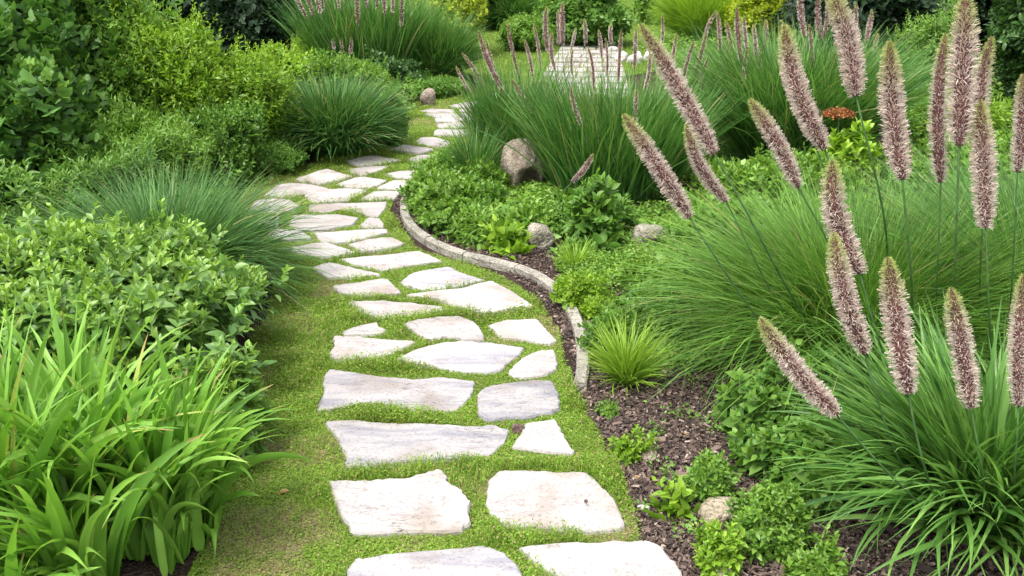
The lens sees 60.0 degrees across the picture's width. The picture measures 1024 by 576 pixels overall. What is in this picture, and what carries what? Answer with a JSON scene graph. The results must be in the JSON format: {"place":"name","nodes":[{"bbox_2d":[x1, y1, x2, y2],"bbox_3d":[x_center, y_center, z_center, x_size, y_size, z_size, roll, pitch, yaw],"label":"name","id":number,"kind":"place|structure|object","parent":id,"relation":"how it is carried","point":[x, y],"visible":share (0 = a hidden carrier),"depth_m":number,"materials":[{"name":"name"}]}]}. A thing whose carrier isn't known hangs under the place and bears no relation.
{"place":"outdoors","nodes":[
{"label":"outdoors","id":0,"kind":"place"},
{"bbox_2d":[187,74,642,575],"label":"path","id":1,"kind":"structure","parent":0,"point":[273,566],"depth_m":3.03,"materials":[{"name":"plant"}]},
{"bbox_2d":[264,183,327,198],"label":"stepping stone","id":2,"kind":"object","parent":1,"relation":"on","point":[300,188],"visible":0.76,"depth_m":6.34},
{"bbox_2d":[287,242,355,260],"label":"stepping stone","id":3,"kind":"object","parent":1,"relation":"on","point":[331,250],"visible":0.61,"depth_m":5.09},
{"bbox_2d":[289,214,358,232],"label":"stepping stone","id":4,"kind":"object","parent":1,"relation":"on","point":[345,221],"visible":0.65,"depth_m":5.61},
{"bbox_2d":[305,188,366,204],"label":"stepping stone","id":5,"kind":"object","parent":1,"relation":"on","point":[337,193],"visible":0.66,"depth_m":6.22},
{"bbox_2d":[313,262,379,279],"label":"stepping stone","id":6,"kind":"object","parent":1,"relation":"on","point":[342,270],"visible":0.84,"depth_m":4.79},
{"bbox_2d":[307,202,386,217],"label":"stepping stone","id":7,"kind":"object","parent":1,"relation":"on","point":[373,209],"visible":0.65,"depth_m":5.93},
{"bbox_2d":[314,229,387,244],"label":"stepping stone","id":8,"kind":"object","parent":1,"relation":"on","point":[337,236],"visible":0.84,"depth_m":5.36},
{"bbox_2d":[333,278,400,296],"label":"stepping stone","id":9,"kind":"object","parent":1,"relation":"on","point":[384,286],"visible":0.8,"depth_m":4.57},
{"bbox_2d":[329,336,415,363],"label":"stepping stone","id":10,"kind":"object","parent":1,"relation":"on","point":[347,345],"visible":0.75,"depth_m":3.90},
{"bbox_2d":[348,237,403,254],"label":"stepping stone","id":11,"kind":"object","parent":1,"relation":"on","point":[382,242],"visible":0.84,"depth_m":5.19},
{"bbox_2d":[338,251,441,272],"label":"stepping stone","id":12,"kind":"object","parent":1,"relation":"on","point":[397,261],"visible":0.79,"depth_m":4.95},
{"bbox_2d":[348,300,443,321],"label":"stepping stone","id":13,"kind":"object","parent":1,"relation":"on","point":[380,306],"visible":0.45,"depth_m":4.33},
{"bbox_2d":[318,369,475,414],"bbox_3d":[-0.462,0.423,3.552,0.632,0.039,0.363,0,22,0],"label":"stepping stone","id":14,"kind":"object","parent":1,"relation":"on","point":[436,393],"visible":0.73,"depth_m":3.53,"materials":[{"name":"stone"}]},
{"bbox_2d":[329,469,470,537],"bbox_3d":[-0.356,0.704,2.828,0.448,0.049,0.347,-4,22,-11],"label":"stepping stone","id":15,"kind":"object","parent":1,"relation":"on","point":[432,502],"visible":0.91,"depth_m":2.80,"materials":[{"name":"stone"}]},
{"bbox_2d":[325,420,509,469],"bbox_3d":[-0.352,0.572,3.178,0.697,0.037,0.332,0,22,0],"label":"stepping stone","id":16,"kind":"object","parent":1,"relation":"on","point":[365,441],"visible":0.76,"depth_m":3.19,"materials":[{"name":"stone"}]},
{"bbox_2d":[347,546,521,575],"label":"stepping stone","id":17,"kind":"object","parent":1,"relation":"on","point":[478,561],"visible":1,"depth_m":2.54,"materials":[{"name":"stone"}]},
{"bbox_2d":[401,267,483,291],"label":"stepping stone","id":18,"kind":"object","parent":1,"relation":"on","point":[423,280],"visible":0.79,"depth_m":4.69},
{"bbox_2d":[403,316,484,342],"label":"stepping stone","id":19,"kind":"object","parent":1,"relation":"on","point":[459,328],"visible":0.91,"depth_m":4.08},
{"bbox_2d":[397,341,524,375],"bbox_3d":[-0.226,0.302,3.854,0.506,0.041,0.311,7,23,17],"label":"stepping stone","id":20,"kind":"object","parent":1,"relation":"on","point":[463,357],"visible":0.84,"depth_m":3.82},
{"bbox_2d":[406,281,531,316],"bbox_3d":[-0.213,0.080,4.406,0.523,0.047,0.410,-10,24,-23],"label":"stepping stone","id":21,"kind":"object","parent":1,"relation":"on","point":[487,295],"visible":0.71,"depth_m":4.43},
{"bbox_2d":[477,380,560,423],"bbox_3d":[0.025,0.451,3.471,0.330,0.047,0.318,0,22,0],"label":"stepping stone","id":22,"kind":"object","parent":1,"relation":"on","point":[529,400],"visible":0.88,"depth_m":3.44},
{"bbox_2d":[488,319,556,345],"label":"stepping stone","id":23,"kind":"object","parent":1,"relation":"on","point":[535,331],"visible":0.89,"depth_m":4.07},
{"bbox_2d":[509,349,557,380],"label":"stepping stone","id":24,"kind":"object","parent":1,"relation":"on","point":[541,364],"visible":0.9,"depth_m":3.73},
{"bbox_2d":[512,419,574,456],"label":"stepping stone","id":25,"kind":"object","parent":1,"relation":"on","point":[546,437],"visible":0.88,"depth_m":3.17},
{"bbox_2d":[485,470,624,534],"bbox_3d":[0.133,0.696,2.863,0.439,0.039,0.343,0,22,0],"label":"stepping stone","id":26,"kind":"object","parent":1,"relation":"on","point":[544,498],"visible":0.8,"depth_m":2.84,"materials":[{"name":"stone"}]},
{"bbox_2d":[518,540,681,575],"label":"stepping stone","id":27,"kind":"object","parent":1,"relation":"on","point":[633,558],"visible":0.91,"depth_m":2.57,"materials":[{"name":"stone"}]},
{"bbox_2d":[481,0,547,28],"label":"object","id":28,"kind":"object","parent":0,"point":[515,7],"depth_m":16.89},
{"bbox_2d":[119,56,1023,575],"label":"ground","id":29,"kind":"structure","parent":0,"point":[147,566],"depth_m":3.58,"materials":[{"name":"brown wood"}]},
{"bbox_2d":[0,157,60,230],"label":"shrub","id":30,"kind":"object","parent":29,"relation":"on","point":[12,180],"visible":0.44,"depth_m":4.87,"materials":[{"name":"green plant"}]},
{"bbox_2d":[0,0,137,194],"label":"broadleaf shrub","id":31,"kind":"object","parent":29,"relation":"on","point":[38,88],"visible":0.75,"depth_m":5.41,"materials":[{"name":"green plant"}]},
{"bbox_2d":[25,121,178,222],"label":"shrub","id":32,"kind":"object","parent":29,"relation":"on","point":[85,165],"visible":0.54,"depth_m":5.35,"materials":[{"name":"green plant"}]},
{"bbox_2d":[0,300,211,503],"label":"strap leaf plant","id":33,"kind":"object","parent":29,"relation":"on","point":[32,387],"visible":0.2,"depth_m":2.46,"materials":[{"name":"plant"}]},
{"bbox_2d":[5,0,221,123],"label":"broadleaf shrub","id":34,"kind":"object","parent":29,"relation":"on","point":[72,36],"visible":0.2,"depth_m":6.09,"materials":[{"name":"green plant"}]},
{"bbox_2d":[0,281,228,573],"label":"strap leaf plant","id":35,"kind":"object","parent":29,"relation":"on","point":[75,363],"visible":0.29,"depth_m":2.51,"materials":[{"name":"plant"}]},
{"bbox_2d":[0,367,247,575],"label":"strap leaf plant","id":36,"kind":"object","parent":29,"relation":"on","point":[58,537],"visible":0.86,"depth_m":2.32,"materials":[{"name":"plant"}]},
{"bbox_2d":[66,0,203,125],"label":"shrub","id":37,"kind":"object","parent":29,"relation":"on","point":[118,82],"visible":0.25,"depth_m":6.27,"materials":[{"name":"green plant"}]},
{"bbox_2d":[0,198,294,409],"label":"broadleaf shrub","id":38,"kind":"object","parent":29,"relation":"on","point":[111,261],"visible":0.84,"depth_m":3.24,"materials":[{"name":"green plant"}]},
{"bbox_2d":[75,91,228,199],"bbox_3d":[-2.508,-0.897,5.912,1.054,0.820,1.062,0,22,0],"label":"shrub","id":39,"kind":"object","parent":29,"relation":"on","point":[174,140],"visible":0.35,"depth_m":5.85,"materials":[{"name":"green plant"}]},
{"bbox_2d":[0,325,312,567],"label":"strap leaf plant","id":40,"kind":"object","parent":29,"relation":"on","point":[194,478],"visible":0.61,"depth_m":2.51,"materials":[{"name":"plant"}]},
{"bbox_2d":[0,151,352,350],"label":"ornamental grass","id":41,"kind":"object","parent":29,"relation":"on","point":[240,234],"depth_m":4.44,"materials":[{"name":"plant"}]},
{"bbox_2d":[107,0,246,124],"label":"shrub","id":42,"kind":"object","parent":29,"relation":"on","point":[206,69],"visible":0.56,"depth_m":6.35,"materials":[{"name":"green plant"}]},
{"bbox_2d":[156,333,282,472],"bbox_3d":[-1.018,0.395,3.046,0.436,0.532,0.420,0,22,0],"label":"broadleaf shrub","id":43,"kind":"object","parent":29,"relation":"on","point":[243,372],"visible":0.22,"depth_m":2.98,"materials":[{"name":"green plant"}]},
{"bbox_2d":[171,89,269,190],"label":"shrub","id":44,"kind":"object","parent":29,"relation":"on","point":[233,129],"visible":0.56,"depth_m":6.32,"materials":[{"name":"green plant"}]},
{"bbox_2d":[43,59,434,227],"bbox_3d":[-5.247,-2.003,9.247,8.692,0.320,9.392,0,22,0],"label":"ground cover","id":45,"kind":"object","parent":29,"relation":"on","point":[415,92],"visible":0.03,"depth_m":7.22,"materials":[{"name":"green plant"}]},
{"bbox_2d":[188,0,302,61],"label":"evergreen tree","id":46,"kind":"object","parent":29,"relation":"on","point":[252,21],"visible":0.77,"depth_m":11.51,"materials":[{"name":"green plant"}]},
{"bbox_2d":[223,33,311,141],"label":"shrub","id":47,"kind":"object","parent":29,"relation":"on","point":[256,81],"visible":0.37,"depth_m":6.75,"materials":[{"name":"green plant"}]},
{"bbox_2d":[248,132,309,176],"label":"shrub","id":48,"kind":"object","parent":29,"relation":"on","point":[280,159],"visible":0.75,"depth_m":6.72,"materials":[{"name":"green plant"}]},
{"bbox_2d":[242,39,322,91],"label":"shrub","id":49,"kind":"object","parent":29,"relation":"on","point":[303,62],"visible":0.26,"depth_m":8.83,"materials":[{"name":"green plant"}]},
{"bbox_2d":[266,63,422,160],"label":"ornamental grass","id":50,"kind":"object","parent":29,"relation":"on","point":[342,119],"depth_m":7.12,"materials":[{"name":"plant"}]},
{"bbox_2d":[303,48,401,99],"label":"shrub","id":51,"kind":"object","parent":29,"relation":"on","point":[332,66],"visible":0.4,"depth_m":8.74,"materials":[{"name":"green plant"}]},
{"bbox_2d":[263,0,467,72],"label":"ornamental grass","id":52,"kind":"object","parent":29,"relation":"on","point":[352,27],"depth_m":10.31,"materials":[{"name":"plant"}]},
{"bbox_2d":[379,83,409,145],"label":"shrub","id":53,"kind":"object","parent":29,"relation":"on","point":[400,140],"visible":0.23,"depth_m":7.66,"materials":[{"name":"green plant"}]},
{"bbox_2d":[362,44,430,94],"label":"shrub","id":54,"kind":"object","parent":29,"relation":"on","point":[404,67],"visible":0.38,"depth_m":10.08,"materials":[{"name":"green plant"}]},
{"bbox_2d":[394,157,464,212],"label":"bedding plant","id":55,"kind":"object","parent":29,"relation":"on","point":[413,185],"visible":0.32,"depth_m":5.86,"materials":[{"name":"green plant"}]},
{"bbox_2d":[412,74,469,98],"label":"shrub","id":56,"kind":"object","parent":29,"relation":"on","point":[441,85],"visible":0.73,"depth_m":9.98,"materials":[{"name":"green plant"}]},
{"bbox_2d":[397,6,492,77],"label":"ornamental grass","id":57,"kind":"object","parent":29,"relation":"on","point":[446,47],"depth_m":10.71,"materials":[{"name":"plant"}]},
{"bbox_2d":[402,166,494,236],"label":"bedding plant","id":58,"kind":"object","parent":29,"relation":"on","point":[444,199],"visible":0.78,"depth_m":5.42,"materials":[{"name":"green plant"}]},
{"bbox_2d":[433,202,505,252],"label":"bedding plant","id":59,"kind":"object","parent":29,"relation":"on","point":[467,228],"visible":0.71,"depth_m":5.24,"materials":[{"name":"green plant"}]},
{"bbox_2d":[431,112,509,176],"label":"ornamental grass","id":60,"kind":"object","parent":29,"relation":"on","point":[473,149],"depth_m":6.35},
{"bbox_2d":[453,169,510,204],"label":"bedding plant","id":61,"kind":"object","parent":29,"relation":"on","point":[498,193],"visible":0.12,"depth_m":5.78,"materials":[{"name":"green plant"}]},
{"bbox_2d":[457,154,513,187],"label":"bedding plant","id":62,"kind":"object","parent":29,"relation":"on","point":[495,173],"visible":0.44,"depth_m":6.21,"materials":[{"name":"green plant"}]},
{"bbox_2d":[463,252,518,273],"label":"kerb block","id":63,"kind":"structure","parent":29,"relation":"on","point":[490,262],"depth_m":4.89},
{"bbox_2d":[478,214,536,260],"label":"bedding plant","id":64,"kind":"object","parent":29,"relation":"on","point":[503,241],"visible":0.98,"depth_m":5.09,"materials":[{"name":"green plant"}]},
{"bbox_2d":[448,6,578,162],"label":"ornamental grass","id":65,"kind":"object","parent":29,"relation":"on","point":[485,102],"depth_m":6.62,"materials":[{"name":"plant"}]},
{"bbox_2d":[500,138,546,189],"bbox_3d":[0.088,-0.869,6.371,0.343,0.405,0.322,0,22,0],"label":"boulder","id":66,"kind":"object","parent":29,"relation":"on","point":[520,169],"visible":0.59,"depth_m":6.27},
{"bbox_2d":[488,195,560,238],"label":"bedding plant","id":67,"kind":"object","parent":29,"relation":"on","point":[525,213],"visible":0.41,"depth_m":5.32,"materials":[{"name":"green plant"}]},
{"bbox_2d":[526,223,554,250],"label":"rock","id":68,"kind":"object","parent":29,"relation":"on","point":[542,235],"visible":0.82,"depth_m":5.15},
{"bbox_2d":[541,189,571,240],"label":"bedding plant","id":69,"kind":"object","parent":29,"relation":"on","point":[558,205],"visible":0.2,"depth_m":5.39,"materials":[{"name":"green plant"}]},
{"bbox_2d":[549,268,612,311],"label":"bedding plant","id":70,"kind":"object","parent":29,"relation":"on","point":[575,289],"visible":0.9,"depth_m":4.27,"materials":[{"name":"green plant"}]},
{"bbox_2d":[573,345,589,392],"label":"kerb block","id":71,"kind":"structure","parent":29,"relation":"on","point":[582,370],"depth_m":3.64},
{"bbox_2d":[546,234,620,261],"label":"bedding plant","id":72,"kind":"object","parent":29,"relation":"on","point":[581,243],"visible":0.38,"depth_m":4.99,"materials":[{"name":"green plant"}]},
{"bbox_2d":[559,166,631,251],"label":"bedding plant","id":73,"kind":"object","parent":29,"relation":"on","point":[592,212],"visible":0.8,"depth_m":5.04,"materials":[{"name":"green plant"}]},
{"bbox_2d":[578,291,612,320],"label":"bedding plant","id":74,"kind":"object","parent":29,"relation":"on","point":[590,306],"visible":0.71,"depth_m":4.20,"materials":[{"name":"green plant"}]},
{"bbox_2d":[576,305,642,359],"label":"bedding plant","id":75,"kind":"object","parent":29,"relation":"on","point":[584,341],"visible":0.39,"depth_m":3.81,"materials":[{"name":"green plant"}]},
{"bbox_2d":[468,2,778,203],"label":"ornamental grass","id":76,"kind":"object","parent":29,"relation":"on","point":[576,140],"depth_m":5.92,"materials":[{"name":"plant"}]},
{"bbox_2d":[582,303,676,396],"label":"spiky tuft","id":77,"kind":"object","parent":29,"relation":"on","point":[621,366],"visible":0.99,"depth_m":3.56,"materials":[{"name":"plant"}]},
{"bbox_2d":[607,424,660,466],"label":"bedding plant","id":78,"kind":"object","parent":29,"relation":"on","point":[626,450],"visible":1,"depth_m":3.07,"materials":[{"name":"green plant"}]},
{"bbox_2d":[551,240,723,371],"bbox_3d":[0.681,0.032,4.373,0.941,0.110,1.551,0,22,0],"label":"ground cover","id":79,"kind":"object","parent":29,"relation":"on","point":[597,266],"visible":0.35,"depth_m":4.67,"materials":[{"name":"green plant"}]},
{"bbox_2d":[598,275,717,360],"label":"bedding plant","id":80,"kind":"object","parent":29,"relation":"on","point":[621,300],"visible":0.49,"depth_m":3.96,"materials":[{"name":"green plant"}]},
{"bbox_2d":[614,248,703,306],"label":"bedding plant","id":81,"kind":"object","parent":29,"relation":"on","point":[631,273],"visible":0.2,"depth_m":4.36,"materials":[{"name":"green plant"}]},
{"bbox_2d":[638,475,700,525],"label":"bedding plant","id":82,"kind":"object","parent":29,"relation":"on","point":[676,497],"visible":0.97,"depth_m":2.77,"materials":[{"name":"green plant"}]},
{"bbox_2d":[415,141,949,248],"bbox_3d":[1.820,-0.761,6.346,5.176,0.164,3.095,0,22,0],"label":"ground cover","id":83,"kind":"object","parent":29,"relation":"on","point":[537,193],"visible":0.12,"depth_m":6.00,"materials":[{"name":"green plant"}]},
{"bbox_2d":[681,447,740,502],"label":"bedding plant","id":84,"kind":"object","parent":29,"relation":"on","point":[707,475],"visible":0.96,"depth_m":2.83,"materials":[{"name":"green plant"}]},
{"bbox_2d":[654,189,781,279],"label":"bedding plant","id":85,"kind":"object","parent":29,"relation":"on","point":[701,211],"visible":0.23,"depth_m":4.63,"materials":[{"name":"green plant"}]},
{"bbox_2d":[689,517,748,575],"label":"bedding plant","id":86,"kind":"object","parent":29,"relation":"on","point":[714,551],"visible":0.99,"depth_m":2.51,"materials":[{"name":"green plant"}]},
{"bbox_2d":[698,496,739,523],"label":"rock","id":87,"kind":"object","parent":29,"relation":"on","point":[712,508],"visible":0.62,"depth_m":2.75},
{"bbox_2d":[635,373,852,571],"bbox_3d":[0.752,0.576,3.071,0.710,0.050,1.258,0,22,0],"label":"ground cover","id":88,"kind":"object","parent":29,"relation":"on","point":[689,526],"visible":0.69,"depth_m":3.01,"materials":[{"name":"green plant"}]},
{"bbox_2d":[725,473,817,565],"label":"bedding plant","id":89,"kind":"object","parent":29,"relation":"on","point":[767,520],"visible":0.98,"depth_m":2.57,"materials":[{"name":"green plant"}]},
{"bbox_2d":[683,143,866,232],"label":"bedding plant","id":90,"kind":"object","parent":29,"relation":"on","point":[738,168],"visible":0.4,"depth_m":5.36,"materials":[{"name":"green plant"}]},
{"bbox_2d":[712,336,842,449],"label":"bedding plant","id":91,"kind":"object","parent":29,"relation":"on","point":[732,414],"visible":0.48,"depth_m":3.13,"materials":[{"name":"green plant"}]},
{"bbox_2d":[724,397,879,517],"bbox_3d":[0.963,0.541,2.913,0.524,0.348,0.467,0,22,0],"label":"bedding plant","id":92,"kind":"object","parent":29,"relation":"on","point":[750,457],"visible":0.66,"depth_m":2.85,"materials":[{"name":"green plant"}]},
{"bbox_2d":[598,0,1023,471],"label":"ornamental grass","id":93,"kind":"object","parent":29,"relation":"on","point":[785,288],"depth_m":3.36,"materials":[{"name":"plant"}]},
{"bbox_2d":[780,524,849,575],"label":"bedding plant","id":94,"kind":"object","parent":29,"relation":"on","point":[822,558],"visible":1,"depth_m":2.47,"materials":[{"name":"green plant"}]},
{"bbox_2d":[636,0,998,160],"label":"ornamental grass","id":95,"kind":"object","parent":29,"relation":"on","point":[745,72],"depth_m":6.56,"materials":[{"name":"plant"}]},
{"bbox_2d":[639,30,1017,144],"bbox_3d":[5.101,-2.723,11.013,7.222,0.358,7.715,0,22,0],"label":"ground cover","id":96,"kind":"object","parent":29,"relation":"on","point":[669,41],"visible":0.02,"depth_m":11.87,"materials":[{"name":"green plant"}]},
{"bbox_2d":[812,106,882,203],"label":"flowering plant","id":97,"kind":"object","parent":29,"relation":"on","point":[840,144],"visible":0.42,"depth_m":5.81,"materials":[{"name":"green plant"}]},
{"bbox_2d":[763,0,953,54],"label":"evergreen tree","id":98,"kind":"object","parent":29,"relation":"on","point":[891,12],"visible":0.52,"depth_m":12.28,"materials":[{"name":"green plant"}]},
{"bbox_2d":[749,232,1023,575],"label":"ornamental grass","id":99,"kind":"object","parent":29,"relation":"on","point":[948,467],"depth_m":2.47,"materials":[{"name":"plant"}]},
{"bbox_2d":[804,0,1023,382],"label":"ornamental grass","id":100,"kind":"object","parent":29,"relation":"on","point":[968,91],"depth_m":2.93,"materials":[{"name":"plant"}]},
{"bbox_2d":[885,0,977,99],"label":"shrub","id":101,"kind":"object","parent":29,"relation":"on","point":[935,29],"visible":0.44,"depth_m":8.00,"materials":[{"name":"green plant"}]},
{"bbox_2d":[886,127,1023,204],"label":"bedding plant","id":102,"kind":"object","parent":29,"relation":"on","point":[924,141],"visible":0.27,"depth_m":5.93,"materials":[{"name":"green plant"}]},
{"bbox_2d":[904,71,1013,142],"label":"bedding plant","id":103,"kind":"object","parent":29,"relation":"on","point":[998,107],"visible":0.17,"depth_m":7.48,"materials":[{"name":"green plant"}]},
{"bbox_2d":[938,0,1004,56],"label":"evergreen tree","id":104,"kind":"object","parent":29,"relation":"on","point":[984,7],"visible":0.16,"depth_m":12.61,"materials":[{"name":"green plant"}]},
{"bbox_2d":[973,0,1023,102],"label":"shrub","id":105,"kind":"object","parent":29,"relation":"on","point":[1007,32],"visible":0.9,"depth_m":8.18,"materials":[{"name":"green plant"}]},
{"bbox_2d":[462,0,807,83],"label":"lawn","id":106,"kind":"structure","parent":0,"point":[543,50],"depth_m":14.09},
{"bbox_2d":[394,0,489,46],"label":"shrub","id":107,"kind":"object","parent":106,"relation":"on","point":[475,5],"visible":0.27,"depth_m":12.92,"materials":[{"name":"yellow plant"}]},
{"bbox_2d":[495,10,554,51],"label":"shrub","id":108,"kind":"object","parent":106,"relation":"on","point":[521,26],"visible":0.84,"depth_m":13.96,"materials":[{"name":"green plant"}]},
{"bbox_2d":[531,0,644,46],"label":"shrub","id":109,"kind":"object","parent":106,"relation":"on","point":[601,15],"visible":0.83,"depth_m":14.32,"materials":[{"name":"green plant"}]},
{"bbox_2d":[720,0,792,42],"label":"shrub","id":110,"kind":"object","parent":106,"relation":"on","point":[751,11],"visible":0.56,"depth_m":13.60,"materials":[{"name":"yellow plant"}]},
{"bbox_2d":[643,0,730,43],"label":"ornamental grass","id":111,"kind":"object","parent":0,"point":[679,16],"depth_m":14.46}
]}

